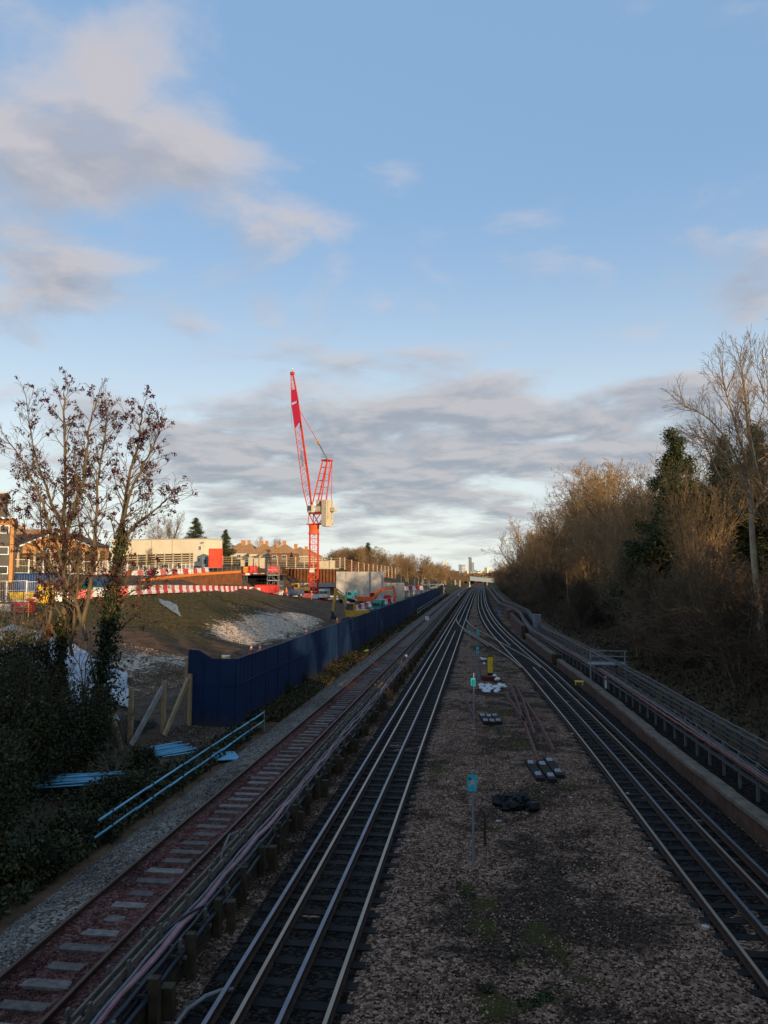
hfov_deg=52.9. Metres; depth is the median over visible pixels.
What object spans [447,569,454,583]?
bare tree
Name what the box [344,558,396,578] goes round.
timber barrier
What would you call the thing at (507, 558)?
bare tree
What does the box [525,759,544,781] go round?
spare sleeper
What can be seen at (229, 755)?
blue sheet
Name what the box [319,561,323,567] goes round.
concrete pier
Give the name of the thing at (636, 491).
bare tree
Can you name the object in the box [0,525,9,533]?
window
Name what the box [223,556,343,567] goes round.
timber barrier
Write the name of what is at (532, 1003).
weed
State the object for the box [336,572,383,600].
concrete abutment
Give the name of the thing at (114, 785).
shrub
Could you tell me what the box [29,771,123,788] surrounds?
pipe pile
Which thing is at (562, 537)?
bare tree
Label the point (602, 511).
bare tree
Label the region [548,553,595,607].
bare shrub
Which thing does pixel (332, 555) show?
bare tree
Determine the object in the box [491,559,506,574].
bare tree
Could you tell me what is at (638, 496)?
bare tree
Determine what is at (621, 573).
bare shrub
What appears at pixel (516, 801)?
bin bag heap
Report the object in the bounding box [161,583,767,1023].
trackbed ballast
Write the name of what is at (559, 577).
bare shrub
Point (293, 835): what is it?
loose ballast stones
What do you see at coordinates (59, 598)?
barrier block
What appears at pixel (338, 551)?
bare tree
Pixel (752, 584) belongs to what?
bare shrub
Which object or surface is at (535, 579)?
bare shrub
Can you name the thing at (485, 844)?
dark post
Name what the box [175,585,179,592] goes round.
barrier block
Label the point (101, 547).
house
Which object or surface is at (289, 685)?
shrub
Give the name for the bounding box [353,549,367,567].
bare tree
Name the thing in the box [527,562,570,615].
bare shrub
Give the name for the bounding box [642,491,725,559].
bare tree
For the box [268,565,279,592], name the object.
scaffold tower
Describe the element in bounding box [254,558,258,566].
concrete pier
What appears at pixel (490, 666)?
yellow cabinet
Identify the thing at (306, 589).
excavator
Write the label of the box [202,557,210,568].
site cabin
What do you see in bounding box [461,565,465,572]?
tower block
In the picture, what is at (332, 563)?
concrete pier
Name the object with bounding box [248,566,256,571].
tool store
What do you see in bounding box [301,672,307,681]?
shrub
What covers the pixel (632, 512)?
bare tree
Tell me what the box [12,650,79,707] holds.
shrub
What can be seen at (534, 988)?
loose ballast stones
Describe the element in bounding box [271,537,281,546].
bare tree
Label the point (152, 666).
chalk lumps
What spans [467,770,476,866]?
marker sign
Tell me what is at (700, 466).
bare tree
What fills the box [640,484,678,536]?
bare tree
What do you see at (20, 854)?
shrub
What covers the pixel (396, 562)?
bare tree
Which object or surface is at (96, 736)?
shrub
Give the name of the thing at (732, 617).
bare shrub
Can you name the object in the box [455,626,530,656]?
oily bed crossover
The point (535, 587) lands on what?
bare shrub
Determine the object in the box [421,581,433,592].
scaffold tower
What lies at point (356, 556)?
bare tree
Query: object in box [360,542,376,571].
conifer tree
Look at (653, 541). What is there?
conifer tree
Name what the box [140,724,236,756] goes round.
rubble
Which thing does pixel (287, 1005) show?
railway track
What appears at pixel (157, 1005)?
cable rack
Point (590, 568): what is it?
bare tree
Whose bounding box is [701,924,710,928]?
pale stone
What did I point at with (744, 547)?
conifer tree
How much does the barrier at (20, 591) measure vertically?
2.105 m
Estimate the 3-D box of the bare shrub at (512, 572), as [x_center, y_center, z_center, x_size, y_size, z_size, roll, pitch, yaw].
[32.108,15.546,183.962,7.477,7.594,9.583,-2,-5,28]
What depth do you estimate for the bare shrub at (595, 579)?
87.70 m
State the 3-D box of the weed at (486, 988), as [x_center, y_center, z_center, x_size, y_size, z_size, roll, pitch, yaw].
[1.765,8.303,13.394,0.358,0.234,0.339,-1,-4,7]
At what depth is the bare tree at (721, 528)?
47.39 m
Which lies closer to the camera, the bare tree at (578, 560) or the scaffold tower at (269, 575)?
the bare tree at (578, 560)
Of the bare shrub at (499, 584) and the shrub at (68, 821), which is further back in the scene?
the bare shrub at (499, 584)
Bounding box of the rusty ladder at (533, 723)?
[510,697,543,740]
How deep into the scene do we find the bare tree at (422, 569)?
262.73 m
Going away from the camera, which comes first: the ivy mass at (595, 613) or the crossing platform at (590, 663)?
the crossing platform at (590, 663)
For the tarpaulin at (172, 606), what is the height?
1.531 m
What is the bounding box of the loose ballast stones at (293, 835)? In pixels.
[161,706,391,1023]
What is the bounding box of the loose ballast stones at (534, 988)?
[345,706,767,1023]
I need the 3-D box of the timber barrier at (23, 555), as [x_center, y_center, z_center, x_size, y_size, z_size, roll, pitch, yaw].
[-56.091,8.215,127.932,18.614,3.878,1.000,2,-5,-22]
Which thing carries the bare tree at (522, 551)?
on the ground at (282, 607)
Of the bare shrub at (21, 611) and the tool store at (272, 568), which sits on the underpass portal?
the tool store at (272, 568)
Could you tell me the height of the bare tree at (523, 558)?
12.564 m
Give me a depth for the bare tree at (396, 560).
308.27 m
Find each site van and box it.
[284,588,303,595]
[318,589,329,598]
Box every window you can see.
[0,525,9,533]
[0,547,8,554]
[0,566,7,573]
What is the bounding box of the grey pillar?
[478,668,480,678]
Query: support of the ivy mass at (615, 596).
on the ground at (282, 607)
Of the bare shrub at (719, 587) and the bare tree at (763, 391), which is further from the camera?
the bare shrub at (719, 587)
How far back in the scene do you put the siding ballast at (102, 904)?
18.25 m
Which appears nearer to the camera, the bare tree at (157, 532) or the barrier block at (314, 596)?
the barrier block at (314, 596)
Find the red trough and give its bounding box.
[482,677,500,680]
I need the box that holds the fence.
[86,658,192,753]
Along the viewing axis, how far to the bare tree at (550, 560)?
112.01 m
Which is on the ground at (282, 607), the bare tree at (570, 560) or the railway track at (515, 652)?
the bare tree at (570, 560)
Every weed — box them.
[458,891,476,899]
[462,931,472,936]
[476,982,495,993]
[505,952,524,961]
[515,995,547,1012]
[536,991,553,1002]
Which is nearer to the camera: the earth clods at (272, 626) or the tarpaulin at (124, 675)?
the tarpaulin at (124, 675)
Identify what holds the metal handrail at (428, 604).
on the ground at (282, 607)
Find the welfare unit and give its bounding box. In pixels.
[36,585,53,602]
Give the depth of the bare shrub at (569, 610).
78.27 m
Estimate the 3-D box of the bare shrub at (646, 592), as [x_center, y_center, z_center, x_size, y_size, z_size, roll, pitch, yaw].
[17.415,6.622,48.419,4.996,6.164,4.676,-3,-5,37]
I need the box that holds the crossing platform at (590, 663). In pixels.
[587,650,627,681]
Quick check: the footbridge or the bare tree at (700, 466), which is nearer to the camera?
the bare tree at (700, 466)
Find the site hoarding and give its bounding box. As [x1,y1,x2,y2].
[188,585,444,726]
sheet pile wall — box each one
[141,566,241,585]
[277,568,338,589]
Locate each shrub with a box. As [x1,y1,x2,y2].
[0,572,56,649]
[0,598,82,668]
[0,620,52,718]
[0,644,87,797]
[0,707,39,834]
[0,822,87,884]
[1,577,71,647]
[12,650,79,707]
[40,804,123,848]
[45,675,116,772]
[52,624,112,701]
[79,768,156,811]
[88,736,134,775]
[104,708,134,754]
[109,742,158,773]
[285,679,294,693]
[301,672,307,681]
[493,570,508,589]
[496,567,509,589]
[502,562,520,589]
[503,559,542,596]
[514,560,555,604]
[516,558,558,601]
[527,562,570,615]
[530,564,565,609]
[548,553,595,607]
[550,586,604,626]
[554,563,583,597]
[557,569,599,623]
[560,580,599,633]
[563,543,615,587]
[579,565,599,591]
[590,568,617,608]
[592,536,645,644]
[596,560,622,612]
[608,557,692,659]
[608,564,662,656]
[611,562,720,668]
[619,536,767,669]
[622,570,686,661]
[629,553,737,613]
[645,561,735,665]
[660,534,767,679]
[671,543,767,697]
[710,558,767,681]
[721,567,766,619]
[734,544,767,624]
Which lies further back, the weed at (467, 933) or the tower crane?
the tower crane
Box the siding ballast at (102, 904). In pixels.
[0,583,477,1023]
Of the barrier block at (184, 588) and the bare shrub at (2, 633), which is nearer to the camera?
the bare shrub at (2, 633)
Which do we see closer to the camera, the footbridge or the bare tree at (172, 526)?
the bare tree at (172, 526)
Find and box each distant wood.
[412,573,487,579]
[436,572,494,583]
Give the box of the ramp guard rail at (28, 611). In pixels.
[1,603,29,616]
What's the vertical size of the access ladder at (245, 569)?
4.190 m
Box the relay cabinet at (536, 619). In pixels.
[532,614,540,633]
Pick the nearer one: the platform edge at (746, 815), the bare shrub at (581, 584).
the platform edge at (746, 815)
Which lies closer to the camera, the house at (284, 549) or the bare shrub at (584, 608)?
the bare shrub at (584, 608)
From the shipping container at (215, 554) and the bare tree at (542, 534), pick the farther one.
the shipping container at (215, 554)
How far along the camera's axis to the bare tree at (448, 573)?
343.01 m
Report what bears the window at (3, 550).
in the apartment block at (7, 563)
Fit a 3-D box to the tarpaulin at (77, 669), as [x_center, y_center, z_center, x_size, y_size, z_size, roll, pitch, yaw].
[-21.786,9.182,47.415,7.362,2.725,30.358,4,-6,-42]
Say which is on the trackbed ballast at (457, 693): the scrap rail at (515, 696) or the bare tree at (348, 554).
the scrap rail at (515, 696)
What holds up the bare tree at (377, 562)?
on the ground at (282, 607)
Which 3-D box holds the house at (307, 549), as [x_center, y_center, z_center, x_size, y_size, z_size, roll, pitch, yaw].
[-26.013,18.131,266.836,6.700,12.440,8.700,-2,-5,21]
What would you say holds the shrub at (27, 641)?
on the ground at (282, 607)
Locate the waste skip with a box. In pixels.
[255,585,278,592]
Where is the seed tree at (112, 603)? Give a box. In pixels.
[0,367,198,726]
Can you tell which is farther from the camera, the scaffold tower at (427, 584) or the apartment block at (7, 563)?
the scaffold tower at (427, 584)
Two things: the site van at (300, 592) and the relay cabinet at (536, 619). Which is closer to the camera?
the relay cabinet at (536, 619)
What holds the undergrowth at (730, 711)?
on the ground at (282, 607)
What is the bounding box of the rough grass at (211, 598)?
[0,590,272,642]
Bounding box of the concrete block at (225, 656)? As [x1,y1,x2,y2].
[221,655,230,658]
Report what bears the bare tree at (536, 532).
on the ground at (282, 607)
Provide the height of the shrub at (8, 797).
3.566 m
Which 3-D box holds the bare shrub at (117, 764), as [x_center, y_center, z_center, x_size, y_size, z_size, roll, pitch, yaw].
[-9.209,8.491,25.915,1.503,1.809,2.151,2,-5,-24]
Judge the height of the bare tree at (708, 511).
11.813 m
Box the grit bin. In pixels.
[8,592,34,600]
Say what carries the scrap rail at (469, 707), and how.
on the trackbed ballast at (457, 693)
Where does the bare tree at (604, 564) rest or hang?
on the ground at (282, 607)
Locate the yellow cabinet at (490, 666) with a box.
[487,655,493,675]
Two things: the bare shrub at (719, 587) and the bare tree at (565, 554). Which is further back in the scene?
the bare tree at (565, 554)
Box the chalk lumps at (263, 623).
[227,606,318,643]
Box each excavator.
[291,583,309,592]
[330,588,374,621]
[338,590,357,602]
[357,586,397,603]
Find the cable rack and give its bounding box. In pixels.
[62,591,465,1023]
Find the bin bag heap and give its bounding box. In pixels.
[492,792,539,811]
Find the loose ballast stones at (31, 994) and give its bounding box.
[0,697,351,1023]
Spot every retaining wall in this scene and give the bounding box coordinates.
[505,608,511,619]
[509,613,525,637]
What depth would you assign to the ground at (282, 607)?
58.79 m
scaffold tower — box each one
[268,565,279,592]
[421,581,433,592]
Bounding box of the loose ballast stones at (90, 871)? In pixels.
[0,697,327,972]
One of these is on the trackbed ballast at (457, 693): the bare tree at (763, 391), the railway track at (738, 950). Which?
the railway track at (738, 950)
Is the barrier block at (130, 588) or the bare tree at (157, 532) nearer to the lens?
the barrier block at (130, 588)
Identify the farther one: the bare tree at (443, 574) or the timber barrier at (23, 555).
the bare tree at (443, 574)
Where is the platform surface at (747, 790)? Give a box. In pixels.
[513,613,767,813]
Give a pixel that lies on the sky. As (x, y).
(479, 241)
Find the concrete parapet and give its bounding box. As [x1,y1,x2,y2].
[384,583,404,600]
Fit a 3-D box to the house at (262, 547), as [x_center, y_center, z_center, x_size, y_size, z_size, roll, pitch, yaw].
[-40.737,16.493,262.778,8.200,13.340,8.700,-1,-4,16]
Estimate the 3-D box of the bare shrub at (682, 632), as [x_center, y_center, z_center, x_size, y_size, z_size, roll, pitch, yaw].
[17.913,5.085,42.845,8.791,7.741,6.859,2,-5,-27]
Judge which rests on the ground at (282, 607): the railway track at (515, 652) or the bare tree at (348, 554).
the bare tree at (348, 554)
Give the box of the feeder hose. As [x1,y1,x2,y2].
[174,987,233,1023]
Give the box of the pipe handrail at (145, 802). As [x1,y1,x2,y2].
[94,711,264,844]
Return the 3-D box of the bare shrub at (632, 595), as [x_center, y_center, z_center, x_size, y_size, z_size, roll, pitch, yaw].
[17.733,6.483,50.987,6.332,7.146,8.115,0,-4,4]
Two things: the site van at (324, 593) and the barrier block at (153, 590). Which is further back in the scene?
the site van at (324, 593)
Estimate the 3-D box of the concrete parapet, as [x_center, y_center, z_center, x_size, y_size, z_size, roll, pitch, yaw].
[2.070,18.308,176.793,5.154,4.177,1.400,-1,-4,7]
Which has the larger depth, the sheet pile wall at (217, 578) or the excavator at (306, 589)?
the excavator at (306, 589)
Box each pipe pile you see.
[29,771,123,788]
[151,741,196,756]
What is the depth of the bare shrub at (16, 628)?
35.60 m
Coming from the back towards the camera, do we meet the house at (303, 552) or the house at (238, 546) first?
the house at (238, 546)
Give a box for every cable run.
[488,587,767,801]
[490,586,767,762]
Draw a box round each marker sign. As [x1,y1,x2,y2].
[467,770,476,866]
[471,673,475,728]
[476,647,478,679]
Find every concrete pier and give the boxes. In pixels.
[248,557,253,565]
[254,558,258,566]
[260,558,264,567]
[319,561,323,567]
[324,561,328,567]
[329,560,334,567]
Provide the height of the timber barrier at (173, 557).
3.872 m
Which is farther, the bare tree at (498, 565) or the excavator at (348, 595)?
the bare tree at (498, 565)
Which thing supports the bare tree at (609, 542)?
on the ground at (282, 607)
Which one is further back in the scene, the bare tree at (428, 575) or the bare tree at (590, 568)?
the bare tree at (428, 575)
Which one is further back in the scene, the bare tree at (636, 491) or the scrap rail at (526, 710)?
the bare tree at (636, 491)
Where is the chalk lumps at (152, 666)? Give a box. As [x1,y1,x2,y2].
[114,641,184,697]
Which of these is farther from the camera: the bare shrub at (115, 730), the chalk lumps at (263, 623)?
the chalk lumps at (263, 623)
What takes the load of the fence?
on the ground at (282, 607)
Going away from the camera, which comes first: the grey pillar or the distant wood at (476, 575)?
the grey pillar
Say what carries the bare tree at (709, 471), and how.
on the ground at (282, 607)
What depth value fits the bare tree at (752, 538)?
38.12 m
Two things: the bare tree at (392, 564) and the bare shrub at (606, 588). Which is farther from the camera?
the bare tree at (392, 564)
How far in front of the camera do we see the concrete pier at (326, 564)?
195.57 m
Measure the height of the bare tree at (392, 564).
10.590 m
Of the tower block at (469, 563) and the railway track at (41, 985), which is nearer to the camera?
the railway track at (41, 985)
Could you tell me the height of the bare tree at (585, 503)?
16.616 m
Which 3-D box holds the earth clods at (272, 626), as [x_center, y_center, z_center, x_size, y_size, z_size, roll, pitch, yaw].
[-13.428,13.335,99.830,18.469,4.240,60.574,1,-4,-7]
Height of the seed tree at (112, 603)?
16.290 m
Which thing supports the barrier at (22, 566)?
on the ground at (282, 607)
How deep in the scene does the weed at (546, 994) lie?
13.09 m
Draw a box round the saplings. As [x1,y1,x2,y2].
[494,583,767,738]
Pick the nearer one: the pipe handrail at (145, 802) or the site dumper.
the pipe handrail at (145, 802)
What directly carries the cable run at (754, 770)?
on the platform surface at (747, 790)
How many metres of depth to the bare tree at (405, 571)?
267.69 m
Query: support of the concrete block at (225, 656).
on the ground at (282, 607)
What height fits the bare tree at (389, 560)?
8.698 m
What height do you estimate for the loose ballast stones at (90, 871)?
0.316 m
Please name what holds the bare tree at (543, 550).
on the ground at (282, 607)
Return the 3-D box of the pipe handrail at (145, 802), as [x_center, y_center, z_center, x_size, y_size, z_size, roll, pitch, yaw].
[-6.248,8.722,26.665,0.080,1.000,15.068,-1,-4,7]
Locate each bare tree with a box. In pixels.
[144,522,170,538]
[146,548,154,563]
[163,510,185,538]
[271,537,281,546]
[325,549,337,561]
[333,549,351,562]
[344,547,355,569]
[349,546,367,571]
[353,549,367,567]
[355,547,390,571]
[361,544,383,559]
[371,551,389,571]
[377,553,392,577]
[380,552,413,577]
[385,555,399,578]
[391,557,400,578]
[397,558,413,581]
[398,554,419,580]
[411,554,433,583]
[419,560,435,585]
[430,565,449,583]
[436,562,452,585]
[441,565,452,584]
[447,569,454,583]
[454,572,465,585]
[481,531,526,574]
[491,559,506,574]
[505,516,541,567]
[512,512,562,554]
[515,531,533,571]
[515,534,538,578]
[522,504,564,569]
[523,499,587,573]
[524,534,545,603]
[532,533,559,570]
[536,524,558,569]
[536,526,556,559]
[536,548,554,576]
[544,544,565,576]
[545,465,698,587]
[545,485,587,568]
[551,458,635,599]
[552,525,574,611]
[553,458,632,590]
[554,458,639,589]
[555,532,574,585]
[560,545,581,594]
[563,525,593,589]
[578,518,619,604]
[584,514,643,641]
[587,466,659,562]
[591,488,628,595]
[596,484,635,589]
[596,501,630,581]
[607,461,715,547]
[610,509,646,566]
[612,488,659,540]
[615,458,657,552]
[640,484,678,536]
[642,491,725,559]
[646,444,758,593]
[658,329,767,655]
[661,470,742,582]
[665,493,716,581]
[679,452,765,542]
[683,450,764,532]
[692,377,767,567]
[741,319,767,503]
[744,419,767,541]
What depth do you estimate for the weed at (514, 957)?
14.47 m
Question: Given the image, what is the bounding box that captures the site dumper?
[371,600,384,609]
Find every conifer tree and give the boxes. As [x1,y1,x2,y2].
[184,517,206,538]
[221,530,239,562]
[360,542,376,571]
[606,426,739,619]
[686,432,767,598]
[721,422,767,566]
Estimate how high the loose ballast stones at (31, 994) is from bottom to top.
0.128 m
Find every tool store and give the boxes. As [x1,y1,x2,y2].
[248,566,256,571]
[268,566,278,571]
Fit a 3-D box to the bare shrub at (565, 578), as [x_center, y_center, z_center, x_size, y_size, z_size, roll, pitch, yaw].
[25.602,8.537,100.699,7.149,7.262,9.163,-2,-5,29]
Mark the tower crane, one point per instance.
(325, 509)
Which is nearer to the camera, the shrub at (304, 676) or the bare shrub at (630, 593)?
the shrub at (304, 676)
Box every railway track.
[0,586,471,1023]
[187,584,478,1023]
[456,619,541,668]
[477,584,767,1013]
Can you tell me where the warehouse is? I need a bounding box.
[111,538,222,566]
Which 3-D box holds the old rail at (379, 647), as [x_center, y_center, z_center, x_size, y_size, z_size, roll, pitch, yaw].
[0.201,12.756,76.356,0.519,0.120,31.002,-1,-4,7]
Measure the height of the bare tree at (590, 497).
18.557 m
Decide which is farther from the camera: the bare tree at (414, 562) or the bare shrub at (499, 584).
the bare tree at (414, 562)
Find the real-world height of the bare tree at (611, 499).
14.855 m
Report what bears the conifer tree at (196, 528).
on the ground at (282, 607)
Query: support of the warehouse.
on the ground at (282, 607)
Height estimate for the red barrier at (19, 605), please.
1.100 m
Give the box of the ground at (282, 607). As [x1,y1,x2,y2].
[0,551,767,932]
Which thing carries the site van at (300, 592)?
on the ground at (282, 607)
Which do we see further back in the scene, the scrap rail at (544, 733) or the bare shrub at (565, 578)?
the bare shrub at (565, 578)
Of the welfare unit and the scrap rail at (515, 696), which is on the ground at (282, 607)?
the welfare unit
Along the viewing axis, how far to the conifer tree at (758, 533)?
56.35 m
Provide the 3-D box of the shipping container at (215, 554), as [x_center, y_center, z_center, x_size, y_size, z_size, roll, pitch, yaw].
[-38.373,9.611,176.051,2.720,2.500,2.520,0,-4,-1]
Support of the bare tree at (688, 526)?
on the ground at (282, 607)
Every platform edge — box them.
[525,633,561,663]
[557,659,767,848]
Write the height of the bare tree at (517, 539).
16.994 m
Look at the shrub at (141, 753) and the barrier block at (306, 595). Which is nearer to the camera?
the shrub at (141, 753)
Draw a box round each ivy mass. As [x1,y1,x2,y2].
[578,595,601,622]
[589,600,615,628]
[610,579,633,620]
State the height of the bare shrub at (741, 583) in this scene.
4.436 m
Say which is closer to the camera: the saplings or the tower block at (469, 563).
the saplings
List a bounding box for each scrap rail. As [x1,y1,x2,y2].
[464,698,477,721]
[505,691,539,760]
[509,683,524,724]
[514,682,535,736]
[523,697,555,753]
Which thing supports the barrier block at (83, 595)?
on the ground at (282, 607)
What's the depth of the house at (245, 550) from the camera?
267.03 m
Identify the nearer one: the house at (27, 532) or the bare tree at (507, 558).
the house at (27, 532)
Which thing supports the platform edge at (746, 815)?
on the trackbed ballast at (457, 693)
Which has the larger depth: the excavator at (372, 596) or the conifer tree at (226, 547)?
the conifer tree at (226, 547)
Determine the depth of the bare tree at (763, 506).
54.86 m
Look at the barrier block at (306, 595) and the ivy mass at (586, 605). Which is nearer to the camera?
the ivy mass at (586, 605)
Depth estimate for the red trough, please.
50.39 m
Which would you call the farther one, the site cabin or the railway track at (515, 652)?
the site cabin
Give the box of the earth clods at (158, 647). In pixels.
[92,599,222,716]
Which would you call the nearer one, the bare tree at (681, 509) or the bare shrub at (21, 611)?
the bare shrub at (21, 611)
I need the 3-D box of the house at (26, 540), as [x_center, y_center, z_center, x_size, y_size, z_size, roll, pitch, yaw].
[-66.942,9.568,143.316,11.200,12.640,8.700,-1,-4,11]
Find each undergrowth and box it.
[0,716,262,919]
[502,590,767,737]
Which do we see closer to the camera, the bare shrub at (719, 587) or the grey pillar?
the bare shrub at (719, 587)
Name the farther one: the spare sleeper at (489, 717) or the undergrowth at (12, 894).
the spare sleeper at (489, 717)
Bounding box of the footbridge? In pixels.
[449,576,493,586]
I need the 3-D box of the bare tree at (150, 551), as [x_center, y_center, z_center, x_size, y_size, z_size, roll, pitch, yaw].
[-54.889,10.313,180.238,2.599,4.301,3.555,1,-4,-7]
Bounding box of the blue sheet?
[213,751,238,760]
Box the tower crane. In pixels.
[290,368,336,593]
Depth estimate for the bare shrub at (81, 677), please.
32.52 m
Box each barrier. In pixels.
[0,581,7,601]
[5,581,27,600]
[13,602,34,612]
[15,550,104,569]
[15,559,29,572]
[124,553,192,567]
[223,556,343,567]
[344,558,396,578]
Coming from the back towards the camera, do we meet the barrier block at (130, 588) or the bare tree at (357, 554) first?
the bare tree at (357, 554)
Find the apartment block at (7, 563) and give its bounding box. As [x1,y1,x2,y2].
[0,493,18,581]
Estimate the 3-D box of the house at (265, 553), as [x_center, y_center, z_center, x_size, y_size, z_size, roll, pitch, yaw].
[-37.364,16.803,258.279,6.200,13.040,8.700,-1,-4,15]
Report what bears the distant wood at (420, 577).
on the ground at (282, 607)
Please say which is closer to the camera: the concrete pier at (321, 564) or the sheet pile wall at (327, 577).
the sheet pile wall at (327, 577)
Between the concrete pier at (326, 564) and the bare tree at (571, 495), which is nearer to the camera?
the bare tree at (571, 495)
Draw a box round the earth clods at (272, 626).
[222,594,339,647]
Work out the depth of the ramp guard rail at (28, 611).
67.11 m
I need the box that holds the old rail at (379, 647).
[361,629,398,659]
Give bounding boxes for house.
[15,529,45,562]
[16,525,40,533]
[19,530,110,571]
[230,540,243,556]
[235,540,256,558]
[248,541,268,558]
[258,543,278,558]
[269,541,300,563]
[294,544,314,561]
[304,546,322,561]
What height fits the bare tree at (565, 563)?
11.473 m
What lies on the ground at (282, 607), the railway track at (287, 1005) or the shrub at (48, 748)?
the shrub at (48, 748)
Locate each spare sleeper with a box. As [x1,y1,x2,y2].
[479,713,488,724]
[485,714,495,724]
[491,713,501,724]
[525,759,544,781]
[536,760,557,782]
[543,757,564,778]
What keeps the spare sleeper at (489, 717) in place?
on the trackbed ballast at (457, 693)
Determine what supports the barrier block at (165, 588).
on the ground at (282, 607)
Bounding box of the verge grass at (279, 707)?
[247,594,449,721]
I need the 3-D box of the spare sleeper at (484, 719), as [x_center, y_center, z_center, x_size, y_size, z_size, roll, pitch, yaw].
[4.809,9.950,37.130,0.260,0.260,2.000,0,-4,0]
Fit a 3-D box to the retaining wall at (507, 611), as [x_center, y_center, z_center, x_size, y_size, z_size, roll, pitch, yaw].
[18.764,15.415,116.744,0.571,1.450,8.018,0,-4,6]
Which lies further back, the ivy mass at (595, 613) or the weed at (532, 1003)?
the ivy mass at (595, 613)
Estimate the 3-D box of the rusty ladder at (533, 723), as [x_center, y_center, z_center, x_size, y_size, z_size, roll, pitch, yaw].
[6.988,10.092,38.222,0.871,0.050,10.979,0,-4,6]
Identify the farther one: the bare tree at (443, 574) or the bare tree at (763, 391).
the bare tree at (443, 574)
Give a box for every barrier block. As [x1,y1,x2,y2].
[55,592,68,600]
[75,589,92,598]
[92,588,106,596]
[128,585,136,594]
[151,585,155,593]
[160,569,166,574]
[163,585,167,592]
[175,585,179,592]
[181,585,186,592]
[301,593,310,597]
[310,594,319,598]
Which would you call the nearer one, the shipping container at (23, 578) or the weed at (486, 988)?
the weed at (486, 988)
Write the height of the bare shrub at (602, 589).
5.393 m
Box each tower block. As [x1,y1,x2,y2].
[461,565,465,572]
[468,557,471,572]
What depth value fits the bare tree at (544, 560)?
121.53 m
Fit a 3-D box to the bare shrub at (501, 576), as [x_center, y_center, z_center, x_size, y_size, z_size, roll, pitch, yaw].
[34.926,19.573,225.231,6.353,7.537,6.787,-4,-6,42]
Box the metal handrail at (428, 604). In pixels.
[417,593,443,614]
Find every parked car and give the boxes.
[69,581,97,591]
[84,577,111,587]
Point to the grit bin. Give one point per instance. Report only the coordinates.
(29, 595)
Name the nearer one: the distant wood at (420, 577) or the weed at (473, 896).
the weed at (473, 896)
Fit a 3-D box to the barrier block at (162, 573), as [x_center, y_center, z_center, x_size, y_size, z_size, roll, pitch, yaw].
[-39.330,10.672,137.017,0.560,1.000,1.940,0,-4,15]
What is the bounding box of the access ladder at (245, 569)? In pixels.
[243,567,247,580]
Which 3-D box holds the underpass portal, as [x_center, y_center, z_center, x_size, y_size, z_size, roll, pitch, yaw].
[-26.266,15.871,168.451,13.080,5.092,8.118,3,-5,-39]
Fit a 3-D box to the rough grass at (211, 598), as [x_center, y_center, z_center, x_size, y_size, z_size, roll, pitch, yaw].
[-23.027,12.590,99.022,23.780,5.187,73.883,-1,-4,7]
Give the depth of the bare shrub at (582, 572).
89.32 m
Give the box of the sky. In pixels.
[0,0,767,570]
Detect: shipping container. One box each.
[15,573,67,596]
[208,560,222,567]
[209,549,222,559]
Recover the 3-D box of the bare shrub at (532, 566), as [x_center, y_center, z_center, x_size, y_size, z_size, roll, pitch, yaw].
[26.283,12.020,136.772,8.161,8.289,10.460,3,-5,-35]
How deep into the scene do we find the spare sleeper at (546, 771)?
27.24 m
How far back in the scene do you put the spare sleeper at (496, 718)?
36.53 m
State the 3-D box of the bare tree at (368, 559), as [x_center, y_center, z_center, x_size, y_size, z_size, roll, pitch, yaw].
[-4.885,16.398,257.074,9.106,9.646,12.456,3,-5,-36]
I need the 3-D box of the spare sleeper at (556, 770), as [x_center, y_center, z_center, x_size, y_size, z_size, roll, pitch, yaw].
[6.165,9.269,28.072,0.300,0.260,2.600,0,-4,2]
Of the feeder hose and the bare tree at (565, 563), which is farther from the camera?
the bare tree at (565, 563)
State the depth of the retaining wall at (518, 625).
89.79 m
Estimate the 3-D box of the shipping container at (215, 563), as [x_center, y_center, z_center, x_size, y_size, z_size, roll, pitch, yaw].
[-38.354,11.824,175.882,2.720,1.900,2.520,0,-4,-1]
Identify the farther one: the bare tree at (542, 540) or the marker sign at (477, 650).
the bare tree at (542, 540)
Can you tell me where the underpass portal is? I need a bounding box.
[242,573,286,590]
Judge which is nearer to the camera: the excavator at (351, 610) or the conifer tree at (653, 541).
the conifer tree at (653, 541)
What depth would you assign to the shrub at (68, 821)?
19.94 m
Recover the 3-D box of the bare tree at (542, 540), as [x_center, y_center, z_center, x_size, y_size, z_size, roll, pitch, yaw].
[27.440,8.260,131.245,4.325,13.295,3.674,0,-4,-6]
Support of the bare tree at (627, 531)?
on the ground at (282, 607)
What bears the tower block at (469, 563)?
on the ground at (282, 607)
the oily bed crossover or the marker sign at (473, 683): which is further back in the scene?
the oily bed crossover
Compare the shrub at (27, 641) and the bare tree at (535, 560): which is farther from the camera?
the bare tree at (535, 560)
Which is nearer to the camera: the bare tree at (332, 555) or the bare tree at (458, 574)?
the bare tree at (332, 555)
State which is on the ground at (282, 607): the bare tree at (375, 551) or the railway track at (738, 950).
the bare tree at (375, 551)
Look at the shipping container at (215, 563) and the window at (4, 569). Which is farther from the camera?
the shipping container at (215, 563)
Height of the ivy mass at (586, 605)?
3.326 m
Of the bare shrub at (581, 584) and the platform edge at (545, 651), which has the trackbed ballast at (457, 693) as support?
the platform edge at (545, 651)
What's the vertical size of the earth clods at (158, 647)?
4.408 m
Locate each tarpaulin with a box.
[0,624,118,719]
[107,664,128,706]
[158,599,180,615]
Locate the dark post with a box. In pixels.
[484,814,486,845]

